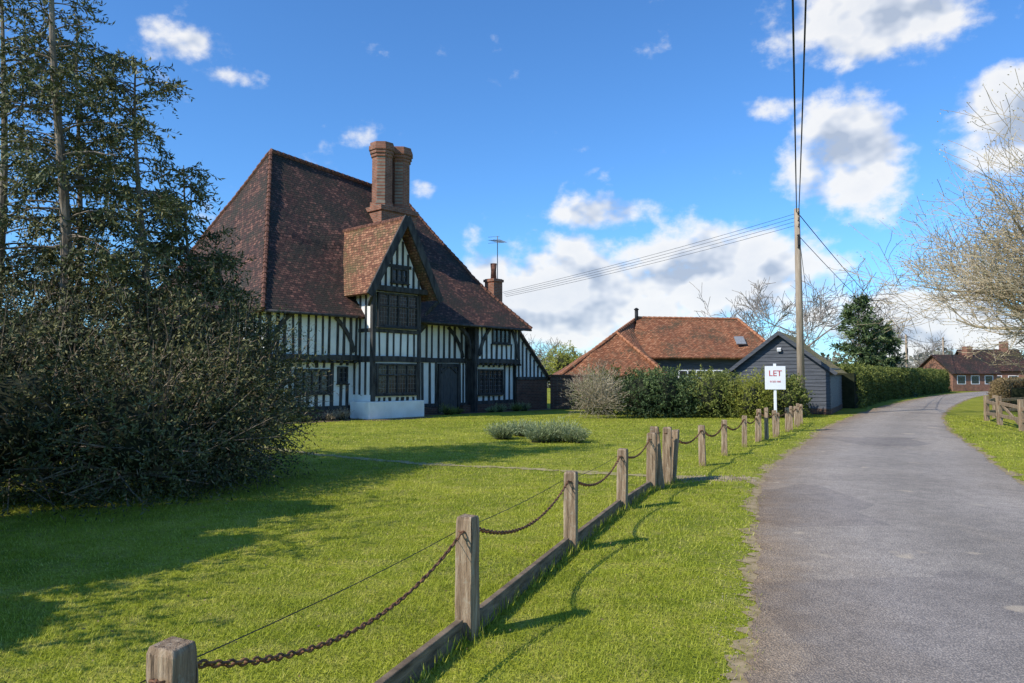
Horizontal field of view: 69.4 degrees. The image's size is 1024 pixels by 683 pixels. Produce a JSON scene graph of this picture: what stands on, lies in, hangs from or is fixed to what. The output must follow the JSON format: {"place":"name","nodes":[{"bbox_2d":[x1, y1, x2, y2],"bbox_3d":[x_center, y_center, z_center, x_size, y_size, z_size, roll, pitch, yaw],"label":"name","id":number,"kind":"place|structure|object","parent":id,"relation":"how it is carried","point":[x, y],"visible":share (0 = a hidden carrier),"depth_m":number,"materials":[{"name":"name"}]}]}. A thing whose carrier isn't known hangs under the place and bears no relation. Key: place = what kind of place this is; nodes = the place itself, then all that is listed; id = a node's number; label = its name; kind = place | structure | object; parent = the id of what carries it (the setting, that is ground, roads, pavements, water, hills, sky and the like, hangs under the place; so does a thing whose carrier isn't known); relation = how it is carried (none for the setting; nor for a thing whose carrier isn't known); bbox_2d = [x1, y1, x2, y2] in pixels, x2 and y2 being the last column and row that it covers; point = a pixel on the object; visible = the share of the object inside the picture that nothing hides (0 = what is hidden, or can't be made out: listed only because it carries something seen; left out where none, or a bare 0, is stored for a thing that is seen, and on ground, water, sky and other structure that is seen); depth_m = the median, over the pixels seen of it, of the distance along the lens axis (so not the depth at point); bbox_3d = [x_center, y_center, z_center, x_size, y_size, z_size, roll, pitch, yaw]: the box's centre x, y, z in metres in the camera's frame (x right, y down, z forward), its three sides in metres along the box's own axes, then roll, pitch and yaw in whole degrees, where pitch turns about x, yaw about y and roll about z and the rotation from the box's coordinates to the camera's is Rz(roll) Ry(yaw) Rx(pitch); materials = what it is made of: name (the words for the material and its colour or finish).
{"place":"outdoors","nodes":[
{"label":"outdoors","id":0,"kind":"place"},
{"bbox_2d":[258,444,760,479],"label":"garden path","id":1,"kind":"structure","parent":0,"point":[590,472],"depth_m":12.90,"materials":[{"name":"grey stone"}]},
{"bbox_2d":[0,388,1023,682],"bbox_3d":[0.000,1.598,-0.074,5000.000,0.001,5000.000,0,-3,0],"label":"grass ground","id":2,"kind":"structure","parent":0,"point":[970,408],"depth_m":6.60,"materials":[{"name":"plant"}]},
{"bbox_2d":[0,0,113,326],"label":"conifer tree","id":3,"kind":"object","parent":2,"relation":"on","point":[24,12],"visible":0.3,"depth_m":12.03,"materials":[{"name":"green plant"}]},
{"bbox_2d":[0,23,164,468],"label":"conifer tree","id":4,"kind":"object","parent":2,"relation":"on","point":[95,132],"visible":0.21,"depth_m":12.34,"materials":[{"name":"green plant"}]},
{"bbox_2d":[0,0,181,481],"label":"conifer tree","id":5,"kind":"object","parent":2,"relation":"on","point":[66,245],"visible":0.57,"depth_m":11.22,"materials":[{"name":"green plant"}]},
{"bbox_2d":[38,50,266,476],"bbox_3d":[-5.902,-1.256,12.002,2.775,6.840,3.077,-2,-3,39],"label":"conifer tree","id":6,"kind":"object","parent":2,"relation":"on","point":[109,170],"visible":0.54,"depth_m":11.52,"materials":[{"name":"green plant"}]},
{"bbox_2d":[146,636,198,682],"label":"wooden fence post","id":7,"kind":"object","parent":2,"relation":"on","point":[172,659],"visible":1,"depth_m":2.34,"materials":[{"name":"brown wood"}]},
{"bbox_2d":[140,445,644,682],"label":"fence wire","id":8,"kind":"object","parent":7,"relation":"attached to","point":[357,582],"visible":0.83,"depth_m":3.37,"materials":[{"name":"metal"}]},
{"bbox_2d":[0,225,361,523],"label":"yew bush","id":9,"kind":"object","parent":2,"relation":"on","point":[123,406],"visible":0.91,"depth_m":9.67,"materials":[{"name":"green plant"}]},
{"bbox_2d":[134,162,280,345],"bbox_3d":[-5.268,-0.434,12.738,2.476,5.259,2.467,2,-3,-37],"label":"conifer tree","id":10,"kind":"object","parent":2,"relation":"on","point":[201,193],"visible":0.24,"depth_m":12.55,"materials":[{"name":"green plant"}]},
{"bbox_2d":[179,244,309,465],"bbox_3d":[-4.700,0.271,12.393,2.019,3.815,2.186,3,-4,-44],"label":"conifer tree","id":11,"kind":"object","parent":2,"relation":"on","point":[217,258],"visible":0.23,"depth_m":12.29,"materials":[{"name":"green plant"}]},
{"bbox_2d":[209,239,517,412],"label":"plaster walls","id":12,"kind":"structure","parent":2,"relation":"on","point":[357,397],"depth_m":27.91,"materials":[{"name":"paint"}]},
{"bbox_2d":[123,153,529,339],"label":"tiled roof","id":13,"kind":"structure","parent":12,"relation":"on","point":[314,212],"depth_m":29.98,"materials":[{"name":"tile"}]},
{"bbox_2d":[136,148,532,328],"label":"ridge tiles","id":14,"kind":"object","parent":13,"relation":"attached to","point":[270,152],"visible":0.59,"depth_m":31.00,"materials":[{"name":"tile"}]},
{"bbox_2d":[366,141,418,227],"bbox_3d":[-5.476,-6.088,33.464,1.340,5.480,2.157,-2,-4,42],"label":"brick chimney","id":15,"kind":"object","parent":13,"relation":"on","point":[391,163],"visible":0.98,"depth_m":32.89,"materials":[{"name":"brick"}]},
{"bbox_2d":[264,309,531,404],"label":"gutters","id":16,"kind":"object","parent":13,"relation":"attached to","point":[354,316],"visible":0.58,"depth_m":29.92,"materials":[{"name":"metal"}]},
{"bbox_2d":[483,278,503,301],"bbox_3d":[-0.885,-1.672,35.519,0.700,2.650,0.700,-2,-4,42],"label":"chimney","id":17,"kind":"object","parent":13,"relation":"on","point":[493,286],"visible":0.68,"depth_m":35.33,"materials":[{"name":"brick"}]},
{"bbox_2d":[490,263,496,277],"bbox_3d":[-0.885,-3.345,35.597,0.320,0.800,0.320,-2,-4,42],"label":"chimney pot","id":18,"kind":"object","parent":17,"relation":"on","point":[493,269],"visible":0.89,"depth_m":35.48,"materials":[{"name":"ceramic"}]},
{"bbox_2d":[489,236,505,278],"bbox_3d":[-0.686,-2.952,36.516,0.639,4.500,1.298,-1,-3,18],"label":"tv aerial","id":19,"kind":"object","parent":17,"relation":"attached to","point":[498,241],"visible":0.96,"depth_m":36.39,"materials":[{"name":"grey metal"}]},
{"bbox_2d":[187,242,549,412],"bbox_3d":[-5.649,-0.456,30.171,18.151,6.922,8.306,1,-3,-16],"label":"black timber frame","id":20,"kind":"object","parent":2,"relation":"on","point":[471,360],"visible":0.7,"depth_m":28.58,"materials":[{"name":"wood"}]},
{"bbox_2d":[343,219,435,301],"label":"gable roof","id":21,"kind":"structure","parent":20,"relation":"on","point":[365,249],"depth_m":28.64,"materials":[{"name":"tile"}]},
{"bbox_2d":[367,215,443,315],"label":"bargeboards","id":22,"kind":"object","parent":21,"relation":"attached to","point":[407,221],"visible":1,"depth_m":27.96,"materials":[{"name":"wood"}]},
{"bbox_2d":[297,269,508,392],"bbox_3d":[-3.570,-0.246,29.938,1.282,4.820,10.900,-2,-4,42],"label":"window glass","id":23,"kind":"object","parent":20,"relation":"attached to","point":[382,382],"visible":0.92,"depth_m":28.23,"materials":[{"name":"glass"}]},
{"bbox_2d":[297,275,508,392],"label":"window leads","id":24,"kind":"object","parent":20,"relation":"attached to","point":[380,369],"depth_m":28.23,"materials":[{"name":"metal"}]},
{"bbox_2d":[441,367,456,411],"bbox_3d":[-2.747,2.074,31.917,0.095,1.910,0.990,-2,-4,42],"label":"front door","id":25,"kind":"structure","parent":20,"relation":"attached to","point":[449,385],"depth_m":31.91,"materials":[{"name":"brown wood"}]},
{"bbox_2d":[516,337,545,376],"bbox_3d":[-0.300,0.690,36.807,3.400,2.250,2.240,-2,-4,42],"label":"lean to plaster","id":26,"kind":"object","parent":20,"relation":"attached to","point":[532,358],"visible":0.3,"depth_m":35.41,"materials":[{"name":"paint"}]},
{"bbox_2d":[516,331,549,379],"bbox_3d":[-0.329,0.626,36.816,3.750,2.621,2.670,-2,-4,42],"label":"lean to roof","id":27,"kind":"object","parent":20,"relation":"attached to","point":[534,354],"visible":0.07,"depth_m":35.65,"materials":[{"name":"tile"}]},
{"bbox_2d":[268,380,546,420],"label":"brick plinth","id":28,"kind":"structure","parent":2,"relation":"on","point":[533,393],"depth_m":35.09,"materials":[{"name":"brick"}]},
{"bbox_2d":[269,408,550,423],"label":"flower bed soil","id":29,"kind":"structure","parent":2,"relation":"on","point":[350,419],"depth_m":28.13,"materials":[{"name":"soil"}]},
{"bbox_2d":[319,410,339,420],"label":"border plant","id":30,"kind":"object","parent":29,"relation":"on","point":[329,417],"visible":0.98,"depth_m":26.41,"materials":[{"name":"green plant"}]},
{"bbox_2d":[332,407,354,419],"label":"border plant","id":31,"kind":"object","parent":29,"relation":"on","point":[342,416],"visible":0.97,"depth_m":26.69,"materials":[{"name":"green plant"}]},
{"bbox_2d":[350,400,423,419],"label":"white plinth","id":32,"kind":"structure","parent":29,"relation":"on","point":[368,410],"depth_m":27.63,"materials":[{"name":"paint"}]},
{"bbox_2d":[437,403,453,414],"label":"border plant","id":33,"kind":"object","parent":29,"relation":"on","point":[445,408],"visible":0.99,"depth_m":30.61,"materials":[{"name":"green plant"}]},
{"bbox_2d":[489,403,505,411],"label":"border plant","id":34,"kind":"object","parent":29,"relation":"on","point":[500,408],"visible":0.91,"depth_m":32.89,"materials":[{"name":"green plant"}]},
{"bbox_2d":[455,514,479,640],"bbox_3d":[-0.273,1.493,4.554,0.126,0.842,0.163,-1,-3,24],"label":"wooden fence post","id":35,"kind":"object","parent":2,"relation":"on","point":[467,602],"visible":0.88,"depth_m":4.50,"materials":[{"name":"brown wood"}]},
{"bbox_2d":[198,530,463,668],"bbox_3d":[-0.678,1.217,3.462,0.031,0.235,2.220,-1,-3,20],"label":"fence chain","id":36,"kind":"object","parent":35,"relation":"hanging from","point":[288,655],"visible":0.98,"depth_m":3.06,"materials":[{"name":"metal"}]},
{"bbox_2d":[485,420,522,439],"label":"lavender clump","id":37,"kind":"object","parent":2,"relation":"on","point":[502,432],"visible":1,"depth_m":18.66,"materials":[{"name":"green plant"}]},
{"bbox_2d":[104,365,916,387],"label":"field hedge","id":38,"kind":"object","parent":2,"relation":"on","point":[548,382],"depth_m":98.49,"materials":[{"name":"green plant"}]},
{"bbox_2d":[374,481,650,682],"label":"timber edging board","id":39,"kind":"object","parent":2,"relation":"on","point":[427,653],"visible":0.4,"depth_m":4.89,"materials":[{"name":"brown wood"}]},
{"bbox_2d":[506,418,539,436],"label":"lavender clump","id":40,"kind":"object","parent":2,"relation":"on","point":[522,426],"visible":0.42,"depth_m":19.58,"materials":[{"name":"green plant"}]},
{"bbox_2d":[518,420,564,442],"bbox_3d":[0.743,2.179,17.893,1.242,0.578,1.239,0,-3,0],"label":"lavender clump","id":41,"kind":"object","parent":2,"relation":"on","point":[540,433],"visible":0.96,"depth_m":17.73,"materials":[{"name":"green plant"}]},
{"bbox_2d":[523,334,562,364],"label":"bare tree","id":42,"kind":"object","parent":2,"relation":"on","point":[540,352],"visible":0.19,"depth_m":74.73,"materials":[{"name":"plant"}]},
{"bbox_2d":[538,340,582,383],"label":"willow tree","id":43,"kind":"object","parent":2,"relation":"on","point":[562,360],"visible":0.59,"depth_m":59.48,"materials":[{"name":"green plant"}]},
{"bbox_2d":[536,416,587,441],"bbox_3d":[1.202,2.131,18.229,1.262,0.646,1.228,1,-3,-26],"label":"lavender clump","id":44,"kind":"object","parent":2,"relation":"on","point":[562,427],"visible":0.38,"depth_m":18.05,"materials":[{"name":"green plant"}]},
{"bbox_2d":[563,470,577,550],"bbox_3d":[0.542,1.607,6.812,0.123,0.825,0.163,-1,-3,17],"label":"wooden fence post","id":45,"kind":"object","parent":2,"relation":"on","point":[570,505],"visible":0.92,"depth_m":6.76,"materials":[{"name":"brown wood"}]},
{"bbox_2d":[479,480,568,534],"bbox_3d":[0.133,1.315,5.695,0.032,0.223,2.271,-1,-3,20],"label":"fence chain","id":46,"kind":"object","parent":45,"relation":"hanging from","point":[494,532],"visible":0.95,"depth_m":5.50,"materials":[{"name":"metal"}]},
{"bbox_2d":[121,346,1022,366],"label":"distant trees","id":47,"kind":"object","parent":2,"relation":"on","point":[901,364],"visible":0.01,"depth_m":165.75,"materials":[{"name":"plant"}]},
{"bbox_2d":[559,425,590,442],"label":"lavender clump","id":48,"kind":"object","parent":2,"relation":"on","point":[576,435],"visible":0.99,"depth_m":17.67,"materials":[{"name":"green plant"}]},
{"bbox_2d":[549,375,603,408],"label":"brick garden wall","id":49,"kind":"structure","parent":2,"relation":"on","point":[558,400],"depth_m":35.82,"materials":[{"name":"brick"}]},
{"bbox_2d":[559,360,633,418],"bbox_3d":[3.265,1.788,28.128,2.779,2.462,2.709,-3,-4,44],"label":"bare shrub","id":50,"kind":"object","parent":2,"relation":"on","point":[592,402],"visible":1,"depth_m":27.99,"materials":[{"name":"grey plant"}]},
{"bbox_2d":[616,448,627,509],"bbox_3d":[1.324,1.702,8.898,0.133,0.830,0.163,-1,-3,22],"label":"wooden fence post","id":51,"kind":"object","parent":2,"relation":"on","point":[622,480],"visible":0.88,"depth_m":8.85,"materials":[{"name":"brown wood"}]},
{"bbox_2d":[578,455,620,486],"bbox_3d":[0.930,1.413,7.868,0.032,0.197,2.099,-1,-3,20],"label":"fence chain","id":52,"kind":"object","parent":51,"relation":"hanging from","point":[593,484],"visible":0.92,"depth_m":7.89,"materials":[{"name":"metal"}]},
{"bbox_2d":[569,363,731,414],"bbox_3d":[6.135,2.042,31.326,7.878,2.302,2.711,1,-3,-13],"label":"dark shrub","id":53,"kind":"object","parent":2,"relation":"on","point":[621,377],"visible":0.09,"depth_m":30.85,"materials":[{"name":"green plant"}]},
{"bbox_2d":[646,432,656,489],"bbox_3d":[1.965,1.736,10.428,0.150,0.904,0.178,-1,-3,18],"label":"wooden gate post","id":54,"kind":"object","parent":2,"relation":"on","point":[651,461],"visible":0.89,"depth_m":10.36,"materials":[{"name":"brown wood"}]},
{"bbox_2d":[650,426,664,487],"bbox_3d":[2.095,1.710,10.659,0.202,0.976,0.178,-1,-3,16],"label":"wooden gate post","id":55,"kind":"object","parent":2,"relation":"on","point":[660,479],"visible":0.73,"depth_m":10.59,"materials":[{"name":"brown wood"}]},
{"bbox_2d":[611,363,707,418],"bbox_3d":[5.679,1.938,28.644,3.867,2.205,2.448,1,-3,-17],"label":"evergreen shrub","id":56,"kind":"object","parent":2,"relation":"on","point":[665,396],"visible":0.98,"depth_m":28.24,"materials":[{"name":"green plant"}]},
{"bbox_2d":[662,427,671,483],"bbox_3d":[2.306,1.743,11.029,0.151,0.946,0.178,-1,-3,16],"label":"wooden gate post","id":57,"kind":"object","parent":2,"relation":"on","point":[667,452],"visible":0.84,"depth_m":10.96,"materials":[{"name":"brown wood"}]},
{"bbox_2d":[671,429,679,481],"bbox_3d":[2.445,1.784,11.268,0.197,0.886,0.178,-1,-3,23],"label":"wooden gate post","id":58,"kind":"object","parent":2,"relation":"on","point":[675,439],"visible":0.48,"depth_m":11.21,"materials":[{"name":"brown wood"}]},
{"bbox_2d":[698,425,705,465],"bbox_3d":[3.398,1.906,13.226,0.126,0.825,0.163,-1,-3,21],"label":"wooden fence post","id":59,"kind":"object","parent":2,"relation":"on","point":[701,447],"visible":0.9,"depth_m":13.18,"materials":[{"name":"brown wood"}]},
{"bbox_2d":[685,364,746,417],"bbox_3d":[8.000,1.956,28.820,3.120,2.175,2.240,1,-3,-16],"label":"mixed shrub","id":60,"kind":"object","parent":2,"relation":"on","point":[715,396],"visible":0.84,"depth_m":28.37,"materials":[{"name":"green plant"}]},
{"bbox_2d":[721,420,727,455],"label":"wooden fence post","id":61,"kind":"object","parent":2,"relation":"on","point":[724,438],"visible":0.91,"depth_m":14.88,"materials":[{"name":"brown wood"}]},
{"bbox_2d":[742,415,746,446],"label":"wooden fence post","id":62,"kind":"object","parent":2,"relation":"on","point":[744,432],"visible":0.85,"depth_m":16.76,"materials":[{"name":"brown wood"}]},
{"bbox_2d":[677,426,834,679],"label":"roadside gravel","id":63,"kind":"structure","parent":2,"relation":"on","point":[707,478],"depth_m":11.17,"materials":[{"name":"gravel"}]},
{"bbox_2d":[728,366,784,418],"bbox_3d":[9.363,1.952,28.541,2.845,2.194,2.065,3,-4,-44],"label":"shrub","id":64,"kind":"object","parent":2,"relation":"on","point":[757,395],"visible":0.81,"depth_m":28.00,"materials":[{"name":"green plant"}]},
{"bbox_2d":[755,416,759,441],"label":"wooden fence post","id":65,"kind":"object","parent":2,"relation":"on","point":[757,429],"visible":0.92,"depth_m":18.08,"materials":[{"name":"brown wood"}]},
{"bbox_2d":[756,409,761,440],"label":"wooden fence post","id":66,"kind":"object","parent":2,"relation":"on","point":[759,411],"visible":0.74,"depth_m":18.37,"materials":[{"name":"brown wood"}]},
{"bbox_2d":[725,311,795,338],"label":"bare tree","id":67,"kind":"object","parent":2,"relation":"on","point":[760,328],"visible":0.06,"depth_m":65.47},
{"bbox_2d":[764,407,768,439],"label":"wooden fence post","id":68,"kind":"object","parent":2,"relation":"on","point":[766,430],"visible":0.91,"depth_m":18.63,"materials":[{"name":"brown wood"}]},
{"bbox_2d":[772,410,777,436],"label":"wooden fence post","id":69,"kind":"object","parent":2,"relation":"on","point":[774,424],"visible":0.89,"depth_m":19.36,"materials":[{"name":"brown wood"}]},
{"bbox_2d":[765,364,785,410],"bbox_3d":[7.448,1.652,20.930,0.560,2.050,0.101,0,-3,8],"label":"to let sign","id":70,"kind":"object","parent":2,"relation":"on","point":[775,377],"visible":0.99,"depth_m":20.91,"materials":[{"name":"white paint"}]},
{"bbox_2d":[725,331,846,414],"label":"weatherboard shed","id":71,"kind":"structure","parent":2,"relation":"on","point":[823,381],"depth_m":31.47,"materials":[{"name":"wood"}]},
{"bbox_2d":[785,408,788,431],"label":"wooden fence post","id":72,"kind":"object","parent":2,"relation":"on","point":[787,421],"visible":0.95,"depth_m":21.36,"materials":[{"name":"brown wood"}]},
{"bbox_2d":[789,406,792,429],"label":"wooden fence post","id":73,"kind":"object","parent":2,"relation":"on","point":[791,418],"visible":0.9,"depth_m":21.97,"materials":[{"name":"brown wood"}]},
{"bbox_2d":[768,370,815,417],"bbox_3d":[10.821,2.098,29.268,2.050,1.979,3.293,-1,-3,27],"label":"ivy hedge","id":74,"kind":"object","parent":2,"relation":"on","point":[792,394],"visible":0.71,"depth_m":28.40,"materials":[{"name":"green plant"}]},
{"bbox_2d":[793,406,797,426],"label":"wooden fence post","id":75,"kind":"object","parent":2,"relation":"on","point":[795,417],"visible":0.89,"depth_m":23.06,"materials":[{"name":"brown wood"}]},
{"bbox_2d":[691,262,908,349],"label":"bare tree","id":76,"kind":"object","parent":2,"relation":"on","point":[820,316],"visible":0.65,"depth_m":65.19,"materials":[{"name":"plant"}]},
{"bbox_2d":[794,208,805,415],"bbox_3d":[11.556,-1.095,29.656,0.304,8.552,0.357,1,-3,-16],"label":"utility pole","id":77,"kind":"object","parent":2,"relation":"on","point":[799,321],"visible":0.94,"depth_m":29.61,"materials":[{"name":"brown wood"}]},
{"bbox_2d":[504,218,792,293],"bbox_3d":[5.526,-3.644,32.631,13.131,2.475,0.014,-1,-3,25],"label":"overhead cable","id":78,"kind":"object","parent":77,"relation":"attached to","point":[652,257],"visible":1,"depth_m":32.33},
{"bbox_2d":[505,214,792,291],"bbox_3d":[5.500,-3.759,32.636,13.176,2.565,0.014,-1,-3,25],"label":"overhead cable","id":79,"kind":"object","parent":77,"relation":"attached to","point":[653,254],"visible":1,"depth_m":32.24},
{"bbox_2d":[506,226,792,296],"bbox_3d":[5.576,-3.414,32.620,13.040,2.295,0.014,-1,-3,26],"label":"overhead cable","id":80,"kind":"object","parent":77,"relation":"attached to","point":[655,262],"visible":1,"depth_m":32.21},
{"bbox_2d":[507,222,792,294],"bbox_3d":[5.551,-3.529,32.625,13.086,2.385,0.014,-1,-3,26],"label":"overhead cable","id":81,"kind":"object","parent":77,"relation":"attached to","point":[659,258],"visible":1,"depth_m":32.12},
{"bbox_2d":[792,0,796,211],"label":"overhead cable","id":82,"kind":"object","parent":77,"relation":"attached to","point":[793,40],"visible":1,"depth_m":15.19,"materials":[{"name":"rubber"}]},
{"bbox_2d":[799,0,806,206],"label":"overhead cable","id":83,"kind":"object","parent":77,"relation":"attached to","point":[805,9],"visible":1,"depth_m":15.91,"materials":[{"name":"rubber"}]},
{"bbox_2d":[800,216,904,333],"bbox_3d":[21.951,-2.821,45.229,0.033,3.184,37.196,-2,-3,34],"label":"overhead cable","id":84,"kind":"object","parent":77,"relation":"attached to","point":[847,272],"visible":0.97,"depth_m":37.98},
{"bbox_2d":[801,238,905,338],"bbox_3d":[21.951,-2.197,45.200,0.025,2.627,37.195,-2,-3,34],"label":"overhead cable","id":85,"kind":"object","parent":77,"relation":"attached to","point":[845,285],"visible":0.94,"depth_m":37.87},
{"bbox_2d":[799,404,802,423],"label":"wooden fence post","id":86,"kind":"object","parent":2,"relation":"on","point":[801,413],"visible":0.75,"depth_m":24.76,"materials":[{"name":"brown wood"}]},
{"bbox_2d":[805,305,918,362],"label":"bare tree","id":87,"kind":"object","parent":2,"relation":"on","point":[897,329],"visible":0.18,"depth_m":78.82,"materials":[{"name":"plant"}]},
{"bbox_2d":[829,293,895,367],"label":"pine tree","id":88,"kind":"object","parent":2,"relation":"on","point":[864,356],"visible":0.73,"depth_m":54.56,"materials":[{"name":"green plant"}]},
{"bbox_2d":[850,317,918,396],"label":"pine tree","id":89,"kind":"object","parent":2,"relation":"on","point":[887,347],"visible":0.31,"depth_m":56.33,"materials":[{"name":"green plant"}]},
{"bbox_2d":[833,362,951,408],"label":"clipped hedge","id":90,"kind":"object","parent":2,"relation":"on","point":[863,385],"visible":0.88,"depth_m":47.71,"materials":[{"name":"green plant"}]},
{"bbox_2d":[905,334,908,367],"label":"utility pole","id":91,"kind":"object","parent":2,"relation":"on","point":[906,346],"visible":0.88,"depth_m":60.45,"materials":[{"name":"brown wood"}]},
{"bbox_2d":[827,66,1023,384],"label":"oak tree","id":92,"kind":"object","parent":2,"relation":"on","point":[1009,292],"visible":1,"depth_m":27.34,"materials":[{"name":"beige plant"}]},
{"bbox_2d":[903,331,974,367],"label":"bare tree","id":93,"kind":"object","parent":2,"relation":"on","point":[936,345],"visible":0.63,"depth_m":91.42,"materials":[{"name":"plant"}]},
{"bbox_2d":[919,346,1001,390],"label":"brick cottage","id":94,"kind":"structure","parent":2,"relation":"on","point":[974,373],"depth_m":77.88,"materials":[{"name":"brick"}]},
{"bbox_2d":[958,376,992,383],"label":"windows","id":95,"kind":"structure","parent":94,"relation":"in","point":[961,379],"depth_m":77.45,"materials":[{"name":"white glass"}]},
{"bbox_2d":[955,341,1023,377],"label":"brick cottage","id":96,"kind":"structure","parent":2,"relation":"on","point":[1007,372],"depth_m":84.41,"materials":[{"name":"brick"}]},
{"bbox_2d":[983,395,1023,430],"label":"post and rail fence","id":97,"kind":"object","parent":2,"relation":"on","point":[996,402],"visible":0.9,"depth_m":24.06,"materials":[{"name":"brown wood"}]},
{"bbox_2d":[987,376,1023,411],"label":"beech hedge","id":98,"kind":"object","parent":2,"relation":"on","point":[1009,387],"visible":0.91,"depth_m":33.86,"materials":[{"name":"brown plant"}]},
{"bbox_2d":[0,0,1023,365],"label":"sky","id":99,"kind":"structure","parent":0,"point":[583,136],"materials":[{"name":"blue"}]},
{"bbox_2d":[371,421,805,682],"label":"tufted grass","id":100,"kind":"structure","parent":0,"point":[618,512],"depth_m":5.76,"materials":[{"name":"plant"}]},
{"bbox_2d":[552,308,765,402],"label":"tiled barn","id":101,"kind":"structure","parent":0,"point":[691,343],"depth_m":46.86,"materials":[{"name":"orange tile"}]},
{"bbox_2d":[720,392,1023,682],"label":"road verge dirt","id":102,"kind":"structure","parent":0,"point":[749,654],"depth_m":6.41,"materials":[{"name":"soil"}]},
{"bbox_2d":[743,391,1023,682],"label":"asphalt road","id":103,"kind":"structure","parent":0,"point":[893,534],"depth_m":6.35,"materials":[{"name":"asphalt"}]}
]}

